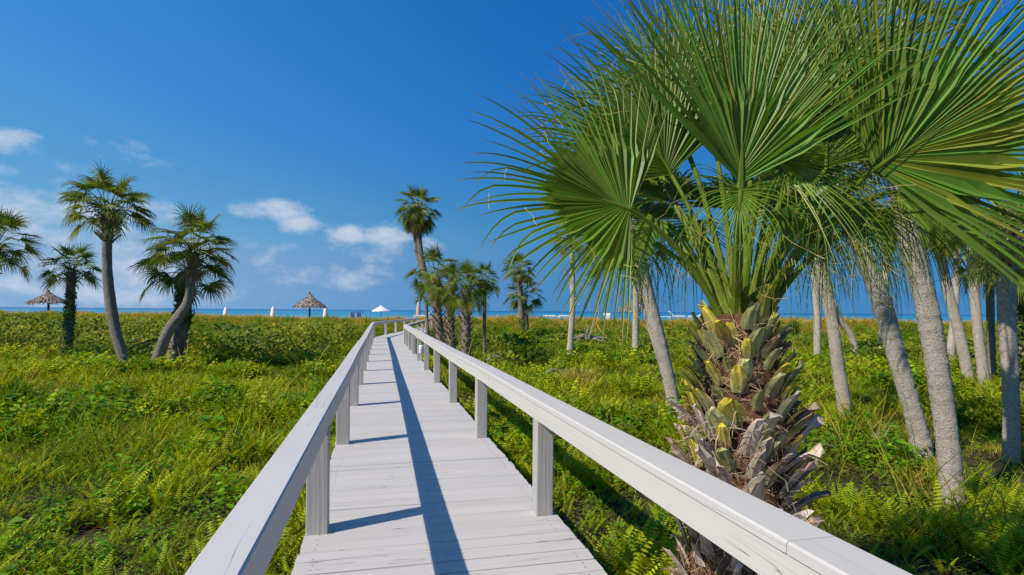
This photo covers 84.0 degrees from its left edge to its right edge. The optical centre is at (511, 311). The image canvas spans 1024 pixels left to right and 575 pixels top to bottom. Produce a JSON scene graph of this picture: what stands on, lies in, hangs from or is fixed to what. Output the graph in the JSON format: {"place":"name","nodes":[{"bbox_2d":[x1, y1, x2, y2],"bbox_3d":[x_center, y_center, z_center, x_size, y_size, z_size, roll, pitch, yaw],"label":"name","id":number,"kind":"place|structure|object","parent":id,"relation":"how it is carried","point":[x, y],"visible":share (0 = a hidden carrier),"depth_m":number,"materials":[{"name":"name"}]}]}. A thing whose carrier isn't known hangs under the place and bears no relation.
{"place":"outdoors","nodes":[
{"label":"outdoors","id":0,"kind":"place"},
{"bbox_2d":[0,307,996,322],"bbox_3d":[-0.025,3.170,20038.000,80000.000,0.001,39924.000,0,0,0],"label":"sea","id":1,"kind":"structure","parent":0,"point":[343,313],"depth_m":676.15,"materials":[{"name":"liquid"}]},
{"bbox_2d":[0,313,1023,574],"bbox_3d":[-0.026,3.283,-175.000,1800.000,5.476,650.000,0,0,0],"label":"ground","id":2,"kind":"structure","parent":0,"point":[82,530],"depth_m":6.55,"materials":[{"name":"green plant"}]},
{"bbox_2d":[0,206,48,284],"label":"cabbage palm","id":3,"kind":"object","parent":2,"relation":"on","point":[11,222],"visible":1,"depth_m":22.75,"materials":[{"name":"green plant"}]},
{"bbox_2d":[0,379,57,408],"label":"bush","id":4,"kind":"object","parent":2,"relation":"on","point":[22,391],"visible":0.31,"depth_m":11.99,"materials":[{"name":"green plant"}]},
{"bbox_2d":[24,290,64,310],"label":"thatched umbrella","id":5,"kind":"object","parent":2,"relation":"on","point":[49,298],"visible":0.88,"depth_m":61.16,"materials":[{"name":"beige plant"}]},
{"bbox_2d":[37,242,101,356],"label":"cabbage palm","id":6,"kind":"object","parent":2,"relation":"on","point":[71,280],"visible":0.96,"depth_m":24.36,"materials":[{"name":"green plant"}]},
{"bbox_2d":[53,160,158,363],"bbox_3d":[-14.523,-1.588,20.579,3.096,7.652,3.374,0,0,-25],"label":"cabbage palm","id":7,"kind":"object","parent":2,"relation":"on","point":[110,220],"visible":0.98,"depth_m":20.34,"materials":[{"name":"green plant"}]},
{"bbox_2d":[126,246,239,362],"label":"cabbage palm","id":8,"kind":"object","parent":2,"relation":"on","point":[179,338],"visible":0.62,"depth_m":21.75,"materials":[{"name":"green plant"}]},
{"bbox_2d":[139,201,238,362],"bbox_3d":[-11.530,-0.831,20.377,3.264,6.198,3.065,0,0,27],"label":"cabbage palm","id":9,"kind":"object","parent":2,"relation":"on","point":[191,273],"visible":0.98,"depth_m":20.34,"materials":[{"name":"green plant"}]},
{"bbox_2d":[183,318,226,359],"bbox_3d":[-13.559,1.252,24.942,2.153,1.992,2.163,0,0,0],"label":"bush","id":10,"kind":"object","parent":2,"relation":"on","point":[211,340],"visible":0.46,"depth_m":24.84,"materials":[{"name":"green plant"}]},
{"bbox_2d":[202,346,244,365],"bbox_3d":[-11.141,1.825,22.072,1.706,0.949,1.740,0,0,0],"label":"bush","id":11,"kind":"object","parent":2,"relation":"on","point":[220,353],"visible":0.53,"depth_m":21.73,"materials":[{"name":"green plant"}]},
{"bbox_2d":[223,307,228,315],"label":"beach umbrella","id":12,"kind":"object","parent":2,"relation":"on","point":[225,311],"visible":0.6,"depth_m":69.85,"materials":[{"name":"white fabric"}]},
{"bbox_2d":[270,306,275,316],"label":"beach umbrella","id":13,"kind":"object","parent":2,"relation":"on","point":[273,310],"visible":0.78,"depth_m":69.83,"materials":[{"name":"white fabric"}]},
{"bbox_2d":[292,292,326,316],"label":"thatched umbrella","id":14,"kind":"object","parent":2,"relation":"on","point":[309,300],"visible":1,"depth_m":65.16,"materials":[{"name":"beige plant"}]},
{"bbox_2d":[323,307,327,316],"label":"beach umbrella","id":15,"kind":"object","parent":2,"relation":"on","point":[325,311],"visible":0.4,"depth_m":68.81,"materials":[{"name":"white fabric"}]},
{"bbox_2d":[356,311,362,317],"bbox_3d":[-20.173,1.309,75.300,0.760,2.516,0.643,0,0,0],"label":"beach chair","id":16,"kind":"object","parent":2,"relation":"on","point":[358,313],"visible":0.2,"depth_m":74.99,"materials":[{"name":"blue fabric"}]},
{"bbox_2d":[372,306,389,311],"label":"beach umbrella","id":17,"kind":"object","parent":2,"relation":"on","point":[380,309],"visible":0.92,"depth_m":73.26,"materials":[{"name":"white fabric"}]},
{"bbox_2d":[416,301,420,314],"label":"beach umbrella","id":18,"kind":"object","parent":2,"relation":"on","point":[418,309],"visible":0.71,"depth_m":61.85,"materials":[{"name":"white fabric"}]},
{"bbox_2d":[393,182,444,304],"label":"cabbage palm","id":19,"kind":"object","parent":2,"relation":"on","point":[418,225],"visible":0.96,"depth_m":28.77,"materials":[{"name":"green plant"}]},
{"bbox_2d":[413,293,430,334],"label":"cabbage palm","id":20,"kind":"object","parent":2,"relation":"on","point":[426,303],"visible":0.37,"depth_m":30.93,"materials":[{"name":"plant"}]},
{"bbox_2d":[402,204,445,342],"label":"cabbage palm","id":21,"kind":"object","parent":2,"relation":"on","point":[415,244],"visible":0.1,"depth_m":29.91,"materials":[{"name":"green plant"}]},
{"bbox_2d":[404,241,462,349],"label":"cabbage palm","id":22,"kind":"object","parent":2,"relation":"on","point":[432,255],"visible":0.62,"depth_m":26.32,"materials":[{"name":"green plant"}]},
{"bbox_2d":[426,259,475,349],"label":"cabbage palm","id":23,"kind":"object","parent":2,"relation":"on","point":[449,325],"visible":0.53,"depth_m":24.84,"materials":[{"name":"green plant"}]},
{"bbox_2d":[440,258,495,357],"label":"cabbage palm","id":24,"kind":"object","parent":2,"relation":"on","point":[468,298],"visible":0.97,"depth_m":23.33,"materials":[{"name":"green plant"}]},
{"bbox_2d":[468,260,499,354],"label":"cabbage palm","id":25,"kind":"object","parent":2,"relation":"on","point":[487,269],"visible":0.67,"depth_m":24.93,"materials":[{"name":"green plant"}]},
{"bbox_2d":[0,306,997,336],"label":"dune grass","id":26,"kind":"structure","parent":2,"relation":"on","point":[300,318],"depth_m":52.83,"materials":[{"name":"green plant"}]},
{"bbox_2d":[0,313,999,384],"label":"sea grape thicket","id":27,"kind":"object","parent":2,"relation":"on","point":[253,337],"visible":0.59,"depth_m":29.56,"materials":[{"name":"green plant"}]},
{"bbox_2d":[0,338,1023,574],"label":"fern cover","id":28,"kind":"object","parent":2,"relation":"on","point":[636,561],"visible":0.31,"depth_m":7.51,"materials":[{"name":"green plant"}]},
{"bbox_2d":[0,310,1023,574],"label":"leafy undergrowth","id":29,"kind":"object","parent":2,"relation":"on","point":[18,544],"visible":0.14,"depth_m":8.94,"materials":[{"name":"green plant"}]},
{"bbox_2d":[501,251,534,330],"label":"cabbage palm","id":30,"kind":"object","parent":2,"relation":"on","point":[517,273],"visible":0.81,"depth_m":37.83,"materials":[{"name":"green plant"}]},
{"bbox_2d":[506,326,535,344],"bbox_3d":[0.545,1.599,36.017,2.135,1.348,2.435,0,0,0],"label":"bush","id":31,"kind":"object","parent":2,"relation":"on","point":[522,332],"visible":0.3,"depth_m":35.73,"materials":[{"name":"green plant"}]},
{"bbox_2d":[488,343,558,369],"bbox_3d":[0.432,1.808,21.955,2.799,1.139,2.724,0,0,33],"label":"bush","id":32,"kind":"object","parent":2,"relation":"on","point":[531,354],"visible":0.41,"depth_m":21.54,"materials":[{"name":"green plant"}]},
{"bbox_2d":[502,275,546,331],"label":"cabbage palm","id":33,"kind":"object","parent":2,"relation":"on","point":[534,302],"visible":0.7,"depth_m":38.80,"materials":[{"name":"green plant"}]},
{"bbox_2d":[184,318,912,574],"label":"boardwalk","id":34,"kind":"structure","parent":2,"relation":"on","point":[418,473],"depth_m":3.92,"materials":[{"name":"paint"}]},
{"bbox_2d":[419,345,423,368],"bbox_3d":[-2.349,1.203,14.787,0.167,0.644,0.140,0,0,17],"label":"path light","id":35,"kind":"object","parent":34,"relation":"attached to","point":[421,349],"visible":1,"depth_m":14.75,"materials":[{"name":"white plastic"}]},
{"bbox_2d":[542,367,569,374],"bbox_3d":[1.462,2.079,19.064,1.126,0.647,0.567,0,0,0],"label":"driftwood","id":36,"kind":"object","parent":2,"relation":"on","point":[548,370],"visible":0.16,"depth_m":18.98,"materials":[{"name":"grey wood"}]},
{"bbox_2d":[548,223,588,355],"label":"cabbage palm","id":37,"kind":"object","parent":2,"relation":"on","point":[570,339],"visible":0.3,"depth_m":25.39,"materials":[{"name":"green plant"}]},
{"bbox_2d":[558,367,605,388],"bbox_3d":[1.984,1.992,16.974,1.869,0.833,1.711,0,0,0],"label":"bush","id":38,"kind":"object","parent":2,"relation":"on","point":[586,373],"visible":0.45,"depth_m":16.82,"materials":[{"name":"green plant"}]},
{"bbox_2d":[574,324,607,342],"bbox_3d":[3.717,1.047,26.880,1.647,0.966,1.126,0,0,-22],"label":"driftwood","id":39,"kind":"object","parent":2,"relation":"on","point":[587,336],"visible":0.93,"depth_m":26.97,"materials":[{"name":"grey wood"}]},
{"bbox_2d":[576,218,674,364],"bbox_3d":[2.659,-0.267,13.615,2.234,5.253,2.423,0,0,-27],"label":"cabbage palm","id":40,"kind":"object","parent":2,"relation":"on","point":[639,296],"visible":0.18,"depth_m":13.55,"materials":[{"name":"green plant"}]},
{"bbox_2d":[577,123,681,407],"bbox_3d":[2.476,-1.066,12.872,2.779,6.853,2.913,0,0,0],"label":"cabbage palm","id":41,"kind":"object","parent":2,"relation":"on","point":[663,355],"visible":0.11,"depth_m":12.88,"materials":[{"name":"grey plant"}]},
{"bbox_2d":[618,300,641,311],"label":"thatched umbrella","id":42,"kind":"object","parent":2,"relation":"on","point":[630,309],"visible":0.15,"depth_m":63.12,"materials":[{"name":"beige plant"}]},
{"bbox_2d":[632,245,658,349],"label":"cabbage palm","id":43,"kind":"object","parent":2,"relation":"on","point":[635,332],"visible":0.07,"depth_m":29.84,"materials":[{"name":"grey plant"}]},
{"bbox_2d":[668,311,685,319],"bbox_3d":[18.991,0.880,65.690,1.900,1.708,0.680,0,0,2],"label":"beach lounger","id":44,"kind":"object","parent":2,"relation":"on","point":[675,315],"visible":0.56,"depth_m":65.40,"materials":[{"name":"white plastic"}]},
{"bbox_2d":[451,0,1023,574],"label":"cabbage palm","id":45,"kind":"object","parent":2,"relation":"on","point":[805,102],"visible":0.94,"depth_m":2.74,"materials":[{"name":"green plant"}]},
{"bbox_2d":[789,316,800,333],"bbox_3d":[19.791,1.292,40.003,1.093,1.866,1.230,0,0,0],"label":"bush","id":46,"kind":"object","parent":2,"relation":"on","point":[796,328],"visible":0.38,"depth_m":39.85,"materials":[{"name":"green plant"}]},
{"bbox_2d":[730,165,870,417],"bbox_3d":[5.924,-0.867,11.799,2.510,6.528,2.774,0,0,0],"label":"cabbage palm","id":47,"kind":"object","parent":2,"relation":"on","point":[840,380],"visible":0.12,"depth_m":11.70,"materials":[{"name":"grey plant"}]},
{"bbox_2d":[788,229,838,355],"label":"cabbage palm","id":48,"kind":"object","parent":2,"relation":"on","point":[817,326],"visible":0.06,"depth_m":24.89,"materials":[{"name":"grey plant"}]},
{"bbox_2d":[754,162,933,459],"bbox_3d":[4.958,-0.925,8.862,2.879,6.660,2.827,0,0,29],"label":"cabbage palm","id":49,"kind":"object","parent":2,"relation":"on","point":[899,365],"visible":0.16,"depth_m":8.90,"materials":[{"name":"grey plant"}]},
{"bbox_2d":[836,305,858,355],"bbox_3d":[15.329,1.108,26.000,1.414,2.769,0.385,0,0,0],"label":"dead trunk","id":50,"kind":"object","parent":2,"relation":"on","point":[850,334],"visible":0.5,"depth_m":25.89,"materials":[{"name":"grey wood"}]},
{"bbox_2d":[870,422,893,444],"bbox_3d":[6.482,2.154,9.985,0.409,0.430,0.168,0,0,18],"label":"tree stump","id":51,"kind":"object","parent":2,"relation":"on","point":[879,432],"visible":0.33,"depth_m":9.98,"materials":[{"name":"grey wood"}]},
{"bbox_2d":[867,219,901,348],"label":"cabbage palm","id":52,"kind":"object","parent":2,"relation":"on","point":[879,333],"visible":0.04,"depth_m":27.90,"materials":[{"name":"green plant"}]},
{"bbox_2d":[868,349,920,362],"bbox_3d":[16.047,1.982,24.010,1.955,1.027,2.073,0,0,0],"label":"bush","id":53,"kind":"object","parent":2,"relation":"on","point":[882,353],"visible":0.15,"depth_m":23.89,"materials":[{"name":"green plant"}]},
{"bbox_2d":[898,320,918,333],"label":"bush","id":54,"kind":"object","parent":2,"relation":"on","point":[914,328],"visible":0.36,"depth_m":44.69,"materials":[{"name":"green plant"}]},
{"bbox_2d":[802,0,1021,510],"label":"cabbage palm","id":55,"kind":"object","parent":2,"relation":"on","point":[939,378],"visible":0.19,"depth_m":6.60,"materials":[{"name":"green plant"}]},
{"bbox_2d":[884,201,986,382],"bbox_3d":[13.354,-1.018,18.066,2.814,7.013,2.952,0,0,0],"label":"cabbage palm","id":56,"kind":"object","parent":2,"relation":"on","point":[961,344],"visible":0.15,"depth_m":17.88,"materials":[{"name":"grey plant"}]},
{"bbox_2d":[933,242,981,361],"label":"cabbage palm","id":57,"kind":"object","parent":2,"relation":"on","point":[950,341],"visible":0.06,"depth_m":25.89,"materials":[{"name":"grey plant"}]},
{"bbox_2d":[919,197,1013,384],"bbox_3d":[13.607,-0.880,17.030,2.572,6.708,2.762,0,0,-30],"label":"cabbage palm","id":58,"kind":"object","parent":2,"relation":"on","point":[978,335],"visible":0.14,"depth_m":16.91,"materials":[{"name":"grey plant"}]},
{"bbox_2d":[952,253,997,377],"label":"cabbage palm","id":59,"kind":"object","parent":2,"relation":"on","point":[990,330],"visible":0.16,"depth_m":17.92,"materials":[{"name":"grey plant"}]},
{"bbox_2d":[930,398,1023,438],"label":"bush","id":60,"kind":"object","parent":2,"relation":"on","point":[966,415],"visible":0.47,"depth_m":11.13,"materials":[{"name":"green plant"}]},
{"bbox_2d":[932,158,1023,462],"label":"cabbage palm","id":61,"kind":"object","parent":2,"relation":"on","point":[1007,328],"visible":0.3,"depth_m":8.91,"materials":[{"name":"green plant"}]},
{"bbox_2d":[957,208,1023,391],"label":"cabbage palm","id":62,"kind":"object","parent":2,"relation":"on","point":[1020,323],"visible":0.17,"depth_m":13.91,"materials":[{"name":"green plant"}]},
{"bbox_2d":[0,0,1023,314],"label":"sky","id":63,"kind":"structure","parent":0,"point":[300,124],"materials":[{"name":"blue"}]}
]}

